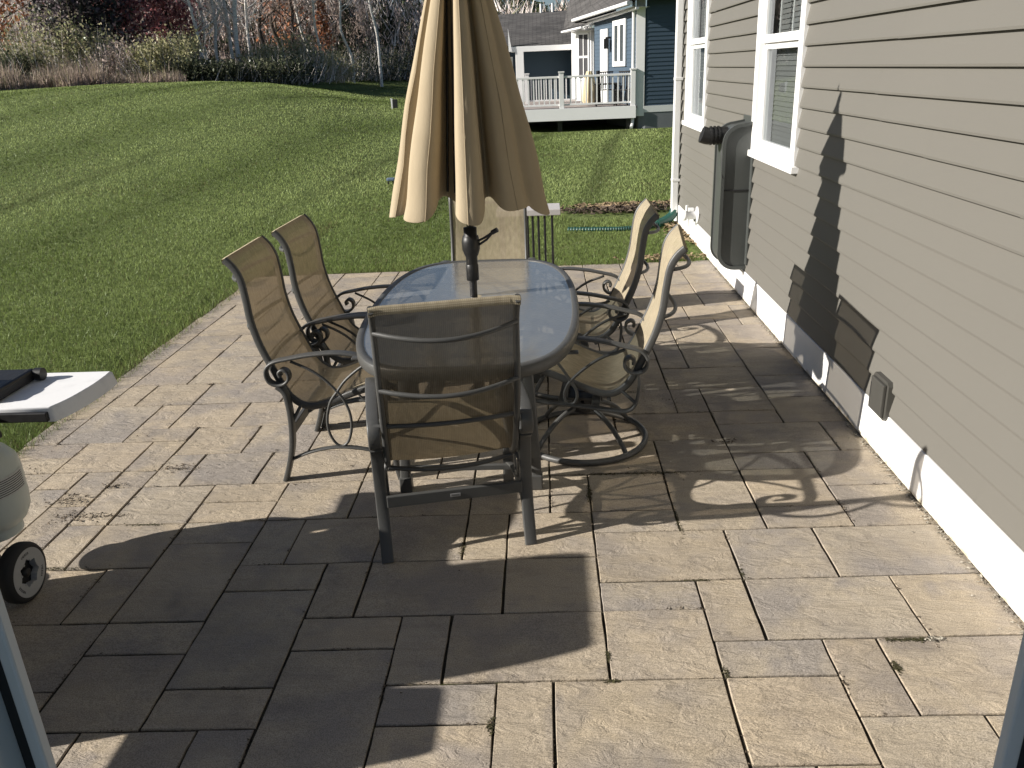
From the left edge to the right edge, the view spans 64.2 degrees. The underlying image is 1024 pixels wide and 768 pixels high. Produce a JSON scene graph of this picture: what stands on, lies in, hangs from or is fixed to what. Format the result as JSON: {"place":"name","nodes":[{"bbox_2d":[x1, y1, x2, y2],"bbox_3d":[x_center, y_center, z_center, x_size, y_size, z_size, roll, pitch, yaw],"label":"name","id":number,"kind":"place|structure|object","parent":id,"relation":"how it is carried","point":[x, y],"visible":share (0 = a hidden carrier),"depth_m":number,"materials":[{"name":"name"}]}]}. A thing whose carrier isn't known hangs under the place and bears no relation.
{"place":"outdoors","nodes":[
{"label":"outdoors","id":0,"kind":"place"},
{"bbox_2d":[0,54,186,90],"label":"dry meadow grass","id":1,"kind":"structure","parent":0,"point":[68,77],"depth_m":34.21,"materials":[{"name":"beige plant"}]},
{"bbox_2d":[0,80,958,547],"bbox_3d":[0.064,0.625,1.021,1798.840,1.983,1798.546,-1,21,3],"label":"lawn ground","id":2,"kind":"structure","parent":0,"point":[552,130],"depth_m":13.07,"materials":[{"name":"plant"}]},
{"bbox_2d":[0,0,43,49],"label":"rusty tree","id":3,"kind":"object","parent":2,"relation":"on","point":[2,11],"visible":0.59,"depth_m":40.04,"materials":[{"name":"brown plant"}]},
{"bbox_2d":[0,0,48,53],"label":"bare tree","id":4,"kind":"object","parent":2,"relation":"on","point":[12,19],"visible":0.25,"depth_m":42.85,"materials":[{"name":"grey plant"}]},
{"bbox_2d":[0,46,55,80],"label":"bush","id":5,"kind":"object","parent":2,"relation":"on","point":[24,60],"visible":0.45,"depth_m":35.49,"materials":[{"name":"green plant"}]},
{"bbox_2d":[0,0,63,60],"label":"bare tree","id":6,"kind":"object","parent":2,"relation":"on","point":[24,10],"visible":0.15,"depth_m":41.95,"materials":[{"name":"brown plant"}]},
{"bbox_2d":[10,0,71,47],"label":"bare tree","id":7,"kind":"object","parent":2,"relation":"on","point":[35,16],"visible":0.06,"depth_m":43.48,"materials":[{"name":"brown plant"}]},
{"bbox_2d":[0,31,85,73],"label":"bush","id":8,"kind":"object","parent":2,"relation":"on","point":[30,50],"visible":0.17,"depth_m":36.48,"materials":[{"name":"beige plant"}]},
{"bbox_2d":[0,1,145,76],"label":"bush","id":9,"kind":"object","parent":2,"relation":"on","point":[34,33],"visible":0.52,"depth_m":36.27,"materials":[{"name":"green plant"}]},
{"bbox_2d":[20,19,135,79],"bbox_3d":[-19.544,-15.491,37.932,5.607,3.254,7.865,-11,23,-20],"label":"bush","id":10,"kind":"object","parent":2,"relation":"on","point":[85,48],"visible":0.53,"depth_m":36.62,"materials":[{"name":"green plant"}]},
{"bbox_2d":[17,0,161,68],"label":"dark tree","id":11,"kind":"object","parent":2,"relation":"on","point":[85,8],"visible":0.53,"depth_m":37.70,"materials":[{"name":"brown plant"}]},
{"bbox_2d":[46,34,156,78],"bbox_3d":[-18.206,-14.896,37.139,6.314,2.631,4.599,2,22,10],"label":"bush","id":12,"kind":"object","parent":2,"relation":"on","point":[112,59],"visible":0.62,"depth_m":36.65,"materials":[{"name":"green plant"}]},
{"bbox_2d":[90,0,170,50],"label":"burgundy tree","id":13,"kind":"object","parent":2,"relation":"on","point":[149,22],"visible":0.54,"depth_m":40.20,"materials":[{"name":"red plant"}]},
{"bbox_2d":[93,30,188,78],"bbox_3d":[-16.517,-14.831,36.894,3.606,2.532,4.860,17,28,40],"label":"bush","id":14,"kind":"object","parent":2,"relation":"on","point":[148,63],"visible":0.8,"depth_m":36.44,"materials":[{"name":"green plant"}]},
{"bbox_2d":[0,2,311,47],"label":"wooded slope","id":15,"kind":"structure","parent":2,"relation":"on","point":[189,23],"depth_m":87.63,"materials":[{"name":"brown plant"}]},
{"bbox_2d":[124,21,210,80],"bbox_3d":[-15.633,-15.309,37.546,3.874,3.013,5.282,-7,22,-13],"label":"bush","id":16,"kind":"object","parent":2,"relation":"on","point":[192,45],"visible":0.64,"depth_m":36.96,"materials":[{"name":"green plant"}]},
{"bbox_2d":[137,0,207,54],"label":"burgundy tree","id":17,"kind":"object","parent":2,"relation":"on","point":[174,13],"visible":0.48,"depth_m":42.05,"materials":[{"name":"red plant"}]},
{"bbox_2d":[172,0,232,57],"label":"birch tree","id":18,"kind":"object","parent":2,"relation":"on","point":[193,18],"visible":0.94,"depth_m":40.52,"materials":[{"name":"grey plant"}]},
{"bbox_2d":[157,54,249,81],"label":"bush","id":19,"kind":"object","parent":2,"relation":"on","point":[193,60],"visible":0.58,"depth_m":36.78,"materials":[{"name":"green plant"}]},
{"bbox_2d":[182,0,229,61],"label":"birch tree","id":20,"kind":"object","parent":2,"relation":"on","point":[202,25],"visible":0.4,"depth_m":43.43,"materials":[{"name":"grey plant"}]},
{"bbox_2d":[0,32,417,80],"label":"undergrowth","id":21,"kind":"object","parent":2,"relation":"on","point":[252,40],"visible":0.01,"depth_m":58.04,"materials":[{"name":"brown plant"}]},
{"bbox_2d":[191,0,240,59],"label":"birch tree","id":22,"kind":"object","parent":2,"relation":"on","point":[230,43],"visible":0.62,"depth_m":42.50,"materials":[{"name":"grey plant"}]},
{"bbox_2d":[178,0,254,62],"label":"birch tree","id":23,"kind":"object","parent":2,"relation":"on","point":[215,41],"visible":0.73,"depth_m":41.59,"materials":[{"name":"grey plant"}]},
{"bbox_2d":[155,53,279,81],"bbox_3d":[-13.409,-14.708,38.136,4.947,1.329,5.504,-4,21,-4],"label":"bush","id":24,"kind":"object","parent":2,"relation":"on","point":[229,64],"visible":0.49,"depth_m":36.83,"materials":[{"name":"green plant"}]},
{"bbox_2d":[203,0,254,63],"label":"birch tree","id":25,"kind":"object","parent":2,"relation":"on","point":[235,27],"visible":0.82,"depth_m":41.57,"materials":[{"name":"grey plant"}]},
{"bbox_2d":[202,55,288,81],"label":"bush","id":26,"kind":"object","parent":2,"relation":"on","point":[251,69],"visible":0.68,"depth_m":37.60,"materials":[{"name":"green plant"}]},
{"bbox_2d":[227,0,272,55],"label":"birch tree","id":27,"kind":"object","parent":2,"relation":"on","point":[246,26],"visible":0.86,"depth_m":44.71,"materials":[{"name":"white plant"}]},
{"bbox_2d":[234,40,288,61],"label":"bush","id":28,"kind":"object","parent":2,"relation":"on","point":[264,50],"visible":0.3,"depth_m":40.70,"materials":[{"name":"green plant"}]},
{"bbox_2d":[237,0,305,46],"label":"bare tree","id":29,"kind":"object","parent":2,"relation":"on","point":[259,25],"visible":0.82,"depth_m":46.90,"materials":[{"name":"grey plant"}]},
{"bbox_2d":[228,51,326,83],"bbox_3d":[-11.387,-15.236,39.067,4.573,1.647,5.123,-12,23,-23],"label":"bush","id":30,"kind":"object","parent":2,"relation":"on","point":[283,74],"visible":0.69,"depth_m":38.41,"materials":[{"name":"green plant"}]},
{"bbox_2d":[242,0,327,46],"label":"leafy tree","id":31,"kind":"object","parent":2,"relation":"on","point":[279,21],"visible":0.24,"depth_m":50.70,"materials":[{"name":"brown plant"}]},
{"bbox_2d":[235,50,342,85],"bbox_3d":[-10.778,-15.570,39.872,5.318,1.951,4.045,-7,22,-10],"label":"bush","id":32,"kind":"object","parent":2,"relation":"on","point":[313,79],"visible":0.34,"depth_m":39.79,"materials":[{"name":"green plant"}]},
{"bbox_2d":[264,0,316,57],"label":"bare tree","id":33,"kind":"object","parent":2,"relation":"on","point":[272,27],"visible":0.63,"depth_m":48.56,"materials":[{"name":"brown plant"}]},
{"bbox_2d":[247,0,335,42],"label":"bare tree","id":34,"kind":"object","parent":2,"relation":"on","point":[298,32],"visible":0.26,"depth_m":53.66,"materials":[{"name":"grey plant"}]},
{"bbox_2d":[250,0,335,53],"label":"bare tree","id":35,"kind":"object","parent":2,"relation":"on","point":[292,27],"visible":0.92,"depth_m":47.61,"materials":[{"name":"brown plant"}]},
{"bbox_2d":[278,0,308,51],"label":"pale tree","id":36,"kind":"object","parent":2,"relation":"on","point":[298,21],"visible":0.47,"depth_m":48.97,"materials":[{"name":"white wood"}]},
{"bbox_2d":[227,20,363,82],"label":"bush","id":37,"kind":"object","parent":2,"relation":"on","point":[297,44],"visible":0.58,"depth_m":43.77,"materials":[{"name":"green plant"}]},
{"bbox_2d":[0,0,591,78],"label":"wood","id":38,"kind":"object","parent":2,"relation":"on","point":[400,14],"visible":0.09,"depth_m":56.46,"materials":[{"name":"brown plant"}]},
{"bbox_2d":[311,0,323,49],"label":"pale tree","id":39,"kind":"object","parent":2,"relation":"on","point":[314,21],"visible":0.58,"depth_m":47.44,"materials":[{"name":"grey plant"}]},
{"bbox_2d":[292,48,348,82],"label":"bush","id":40,"kind":"object","parent":2,"relation":"on","point":[330,65],"visible":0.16,"depth_m":45.16,"materials":[{"name":"green plant"}]},
{"bbox_2d":[311,0,337,53],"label":"rusty spruce","id":41,"kind":"object","parent":2,"relation":"on","point":[324,30],"visible":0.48,"depth_m":51.04,"materials":[{"name":"brown plant"}]},
{"bbox_2d":[330,0,353,52],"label":"pale tree","id":42,"kind":"object","parent":2,"relation":"on","point":[336,7],"visible":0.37,"depth_m":55.78,"materials":[{"name":"grey plant"}]},
{"bbox_2d":[314,0,371,49],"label":"leafy tree","id":43,"kind":"object","parent":2,"relation":"on","point":[338,20],"visible":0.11,"depth_m":59.21,"materials":[{"name":"brown plant"}]},
{"bbox_2d":[324,0,371,76],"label":"pine tree","id":44,"kind":"object","parent":2,"relation":"on","point":[344,21],"visible":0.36,"depth_m":53.91,"materials":[{"name":"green plant"}]},
{"bbox_2d":[324,48,372,82],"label":"bush","id":45,"kind":"object","parent":2,"relation":"on","point":[342,78],"visible":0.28,"depth_m":47.49,"materials":[{"name":"green plant"}]},
{"bbox_2d":[339,0,361,82],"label":"pale tree","id":46,"kind":"object","parent":2,"relation":"on","point":[343,37],"visible":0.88,"depth_m":48.61,"materials":[{"name":"grey wood"}]},
{"bbox_2d":[318,0,385,54],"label":"bare tree","id":47,"kind":"object","parent":2,"relation":"on","point":[357,23],"visible":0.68,"depth_m":53.63,"materials":[{"name":"brown plant"}]},
{"bbox_2d":[324,38,398,81],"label":"bush","id":48,"kind":"object","parent":2,"relation":"on","point":[370,69],"visible":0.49,"depth_m":50.60,"materials":[{"name":"green plant"}]},
{"bbox_2d":[341,35,413,81],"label":"bush","id":49,"kind":"object","parent":2,"relation":"on","point":[384,62],"visible":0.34,"depth_m":53.24,"materials":[{"name":"green plant"}]},
{"bbox_2d":[365,0,390,86],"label":"pale tree","id":50,"kind":"object","parent":2,"relation":"on","point":[378,50],"visible":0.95,"depth_m":47.51,"materials":[{"name":"white wood"}]},
{"bbox_2d":[342,41,414,81],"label":"bush","id":51,"kind":"object","parent":2,"relation":"on","point":[400,60],"visible":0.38,"depth_m":54.44,"materials":[{"name":"green plant"}]},
{"bbox_2d":[374,0,405,79],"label":"pine tree","id":52,"kind":"object","parent":2,"relation":"on","point":[386,23],"visible":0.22,"depth_m":57.90,"materials":[{"name":"brown plant"}]},
{"bbox_2d":[387,177,394,183],"bbox_3d":[-2.072,-3.481,13.967,0.140,0.102,0.080,-1,21,3],"label":"sprinkler","id":53,"kind":"object","parent":2,"relation":"on","point":[392,179],"visible":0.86,"depth_m":13.93,"materials":[{"name":"blue plastic"}]},
{"bbox_2d":[390,98,397,108],"bbox_3d":[-4.370,-10.406,30.253,0.230,0.400,0.200,-1,21,3],"label":"utility pedestal","id":54,"kind":"object","parent":2,"relation":"on","point":[394,103],"visible":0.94,"depth_m":30.19,"materials":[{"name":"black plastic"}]},
{"bbox_2d":[376,0,418,48],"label":"dark tree","id":55,"kind":"object","parent":2,"relation":"on","point":[402,21],"visible":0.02,"depth_m":66.94,"materials":[{"name":"brown plant"}]},
{"bbox_2d":[495,0,507,13],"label":"leafy tree","id":56,"kind":"object","parent":2,"relation":"on","point":[505,2],"depth_m":70.62,"materials":[{"name":"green plant"}]},
{"bbox_2d":[0,0,1023,767],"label":"taupe house","id":57,"kind":"structure","parent":2,"relation":"on","point":[886,210],"depth_m":3.55,"materials":[{"name":"plastic"}]},
{"bbox_2d":[670,0,683,211],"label":"downspout","id":58,"kind":"object","parent":57,"relation":"attached to","point":[678,79],"visible":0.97,"depth_m":9.13,"materials":[{"name":"white plastic"}]},
{"bbox_2d":[682,205,698,226],"bbox_3d":[1.836,-1.734,8.432,0.155,0.244,0.270,-1,21,3],"label":"vent pipe","id":59,"kind":"object","parent":57,"relation":"attached to","point":[690,213],"visible":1,"depth_m":8.35,"materials":[{"name":"white plastic"}]},
{"bbox_2d":[682,0,720,131],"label":"window","id":60,"kind":"structure","parent":57,"relation":"in","point":[697,122],"depth_m":8.50,"materials":[{"name":"white plastic"}]},
{"bbox_2d":[698,114,753,269],"bbox_3d":[1.632,-1.482,6.353,0.388,1.145,0.360,-1,21,3],"label":"utility enclosure","id":61,"kind":"object","parent":57,"relation":"attached to","point":[731,195],"visible":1,"depth_m":6.24,"materials":[{"name":"black plastic"}]},
{"bbox_2d":[747,0,813,173],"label":"window","id":62,"kind":"structure","parent":57,"relation":"in","point":[781,152],"depth_m":5.62,"materials":[{"name":"white plastic"}]},
{"bbox_2d":[868,371,894,420],"bbox_3d":[1.727,0.056,3.818,0.054,0.190,0.180,-1,21,3],"label":"vent cover","id":63,"kind":"object","parent":57,"relation":"attached to","point":[881,398],"visible":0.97,"depth_m":3.77,"materials":[{"name":"beige plastic"}]},
{"bbox_2d":[502,0,539,12],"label":"leafy tree","id":64,"kind":"object","parent":2,"relation":"on","point":[519,3],"visible":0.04,"depth_m":66.82,"materials":[{"name":"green plant"}]},
{"bbox_2d":[534,1,550,11],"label":"leafy tree","id":65,"kind":"object","parent":2,"relation":"on","point":[546,7],"visible":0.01,"depth_m":72.51,"materials":[{"name":"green plant"}]},
{"bbox_2d":[516,68,636,131],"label":"white railed deck","id":66,"kind":"structure","parent":2,"relation":"on","point":[560,111],"depth_m":24.16,"materials":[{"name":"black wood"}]},
{"bbox_2d":[582,71,600,104],"bbox_3d":[2.426,-9.198,25.362,0.506,1.005,0.568,15,27,37],"label":"patio umbrella","id":67,"kind":"object","parent":66,"relation":"on","point":[589,89],"visible":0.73,"depth_m":25.22,"materials":[{"name":"beige fabric"}]},
{"bbox_2d":[593,83,616,105],"bbox_3d":[2.858,-8.811,24.811,0.750,0.640,0.600,-1,21,3],"label":"deck table","id":68,"kind":"object","parent":66,"relation":"on","point":[606,84],"visible":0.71,"depth_m":24.66,"materials":[{"name":"black metal"}]},
{"bbox_2d":[600,71,616,104],"bbox_3d":[2.970,-9.219,25.395,0.500,0.970,0.470,-6,21,-8],"label":"deck chair","id":69,"kind":"object","parent":66,"relation":"on","point":[605,72],"visible":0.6,"depth_m":25.44,"materials":[{"name":"black metal"}]},
{"bbox_2d":[613,71,629,105],"bbox_3d":[3.369,-8.940,24.630,0.500,0.970,0.470,10,24,29],"label":"deck chair","id":70,"kind":"object","parent":66,"relation":"on","point":[620,89],"visible":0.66,"depth_m":24.69,"materials":[{"name":"black metal"}]},
{"bbox_2d":[498,0,675,128],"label":"blue house","id":71,"kind":"structure","parent":2,"relation":"on","point":[639,35],"depth_m":26.22,"materials":[{"name":"plastic"}]},
{"bbox_2d":[577,33,588,79],"bbox_3d":[2.493,-11.408,28.441,0.464,1.530,0.031,13,26,35],"label":"window","id":72,"kind":"structure","parent":71,"relation":"in","point":[582,38],"depth_m":28.40,"materials":[{"name":"white glass"}]},
{"bbox_2d":[593,32,594,77],"bbox_3d":[3.023,-11.393,28.344,0.430,1.530,0.030,-9,22,-17],"label":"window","id":73,"kind":"structure","parent":71,"relation":"in","point":[593,32],"depth_m":28.26,"materials":[{"name":"white glass"}]},
{"bbox_2d":[600,29,608,101],"bbox_3d":[3.021,-10.388,26.663,0.050,2.230,0.750,-7,22,-10],"label":"door","id":74,"kind":"structure","parent":71,"relation":"in","point":[604,53],"depth_m":26.54,"materials":[{"name":"white wood"}]},
{"bbox_2d":[612,18,626,66],"bbox_3d":[3.302,-10.485,25.079,0.050,1.330,1.200,-7,22,-10],"label":"window","id":75,"kind":"structure","parent":71,"relation":"in","point":[619,27],"depth_m":25.02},
{"bbox_2d":[560,202,669,214],"bbox_3d":[1.527,-2.339,10.750,2.634,0.070,0.800,-1,21,3],"label":"mulch bed","id":76,"kind":"object","parent":2,"relation":"on","point":[620,208],"visible":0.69,"depth_m":10.72,"materials":[{"name":"soil"}]},
{"bbox_2d":[567,208,677,230],"bbox_3d":[1.310,-1.910,9.572,1.313,0.248,0.229,-3,21,0],"label":"drain pipe","id":77,"kind":"object","parent":2,"relation":"on","point":[670,216],"visible":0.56,"depth_m":9.55,"materials":[{"name":"green plastic"}]},
{"bbox_2d":[561,199,706,260],"bbox_3d":[1.524,-1.864,9.526,2.473,0.068,3.729,-1,21,3],"label":"dry thatch","id":78,"kind":"object","parent":2,"relation":"on","point":[626,203],"visible":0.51,"depth_m":10.88,"materials":[{"name":"plant"}]},
{"bbox_2d":[0,260,1023,767],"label":"patio paving","id":79,"kind":"structure","parent":0,"point":[674,710],"depth_m":3.03,"materials":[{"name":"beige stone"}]},
{"bbox_2d":[0,367,116,603],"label":"gas grill","id":80,"kind":"object","parent":79,"relation":"on","point":[35,395],"visible":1,"depth_m":3.00,"materials":[{"name":"white metal"}]},
{"bbox_2d":[0,442,30,541],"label":"propane tank","id":81,"kind":"object","parent":80,"relation":"hanging from","point":[15,500],"visible":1,"depth_m":3.12,"materials":[{"name":"white metal"}]},
{"bbox_2d":[221,235,399,481],"bbox_3d":[-0.891,-0.151,3.989,0.792,1.084,0.624,-1,21,3],"label":"patio chair","id":82,"kind":"object","parent":79,"relation":"on","point":[308,379],"visible":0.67,"depth_m":3.88,"materials":[{"name":"fabric"}]},
{"bbox_2d":[271,214,390,427],"bbox_3d":[-0.840,-0.378,4.567,0.792,1.084,0.624,-1,21,4],"label":"patio chair","id":83,"kind":"object","parent":79,"relation":"on","point":[312,289],"visible":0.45,"depth_m":4.49,"materials":[{"name":"fabric"}]},
{"bbox_2d":[365,293,536,563],"bbox_3d":[-0.263,0.103,3.261,0.624,1.084,0.792,-6,21,-8],"label":"patio chair","id":84,"kind":"object","parent":79,"relation":"on","point":[445,381],"visible":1,"depth_m":2.98,"materials":[{"name":"fabric"}]},
{"bbox_2d":[29,383,879,692],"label":"patio litter","id":85,"kind":"object","parent":79,"relation":"on","point":[195,465],"visible":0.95,"depth_m":3.82,"materials":[{"name":"brown plant"}]},
{"bbox_2d":[351,259,578,492],"bbox_3d":[-0.176,-0.088,4.261,1.048,0.703,1.970,-1,21,3],"label":"patio table","id":86,"kind":"object","parent":79,"relation":"on","point":[549,315],"visible":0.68,"depth_m":4.17,"materials":[{"name":"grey glass"}]},
{"bbox_2d":[389,0,549,297],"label":"patio umbrella","id":87,"kind":"object","parent":79,"relation":"on","point":[467,145],"visible":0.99,"depth_m":3.83,"materials":[{"name":"beige fabric"}]},
{"bbox_2d":[47,391,928,735],"bbox_3d":[-0.022,0.724,3.112,3.286,0.006,2.553,-14,24,-27],"label":"joint moss","id":88,"kind":"object","parent":79,"relation":"on","point":[895,667],"visible":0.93,"depth_m":2.68,"materials":[{"name":"green plant"}]},
{"bbox_2d":[441,197,535,296],"bbox_3d":[-0.156,-0.713,5.355,0.624,1.084,0.792,-1,21,3],"label":"patio chair","id":89,"kind":"object","parent":79,"relation":"on","point":[509,240],"visible":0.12,"depth_m":5.51,"materials":[{"name":"fabric"}]},
{"bbox_2d":[527,203,560,263],"bbox_3d":[0.139,-0.925,6.205,0.468,0.835,0.280,-1,21,3],"label":"slatted stand","id":90,"kind":"object","parent":79,"relation":"on","point":[554,208],"visible":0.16,"depth_m":5.99,"materials":[{"name":"black metal"}]},
{"bbox_2d":[521,198,659,400],"bbox_3d":[0.435,-0.507,4.788,0.839,1.053,0.660,-1,21,4],"label":"swivel chair","id":91,"kind":"object","parent":79,"relation":"on","point":[646,217],"visible":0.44,"depth_m":4.70,"materials":[{"name":"fabric"}]},
{"bbox_2d":[536,224,690,465],"bbox_3d":[0.440,-0.210,4.020,0.839,1.053,0.660,1,21,8],"label":"swivel chair","id":92,"kind":"object","parent":79,"relation":"on","point":[589,378],"visible":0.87,"depth_m":3.95,"materials":[{"name":"fabric"}]},
{"bbox_2d":[707,267,1023,653],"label":"moss in paving joints","id":93,"kind":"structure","parent":79,"relation":"on","point":[931,638],"depth_m":3.50,"materials":[{"name":"moss"}]},
{"bbox_2d":[391,0,646,27],"label":"sky","id":94,"kind":"structure","parent":0,"point":[547,2],"materials":[{"name":"white"}]}
]}

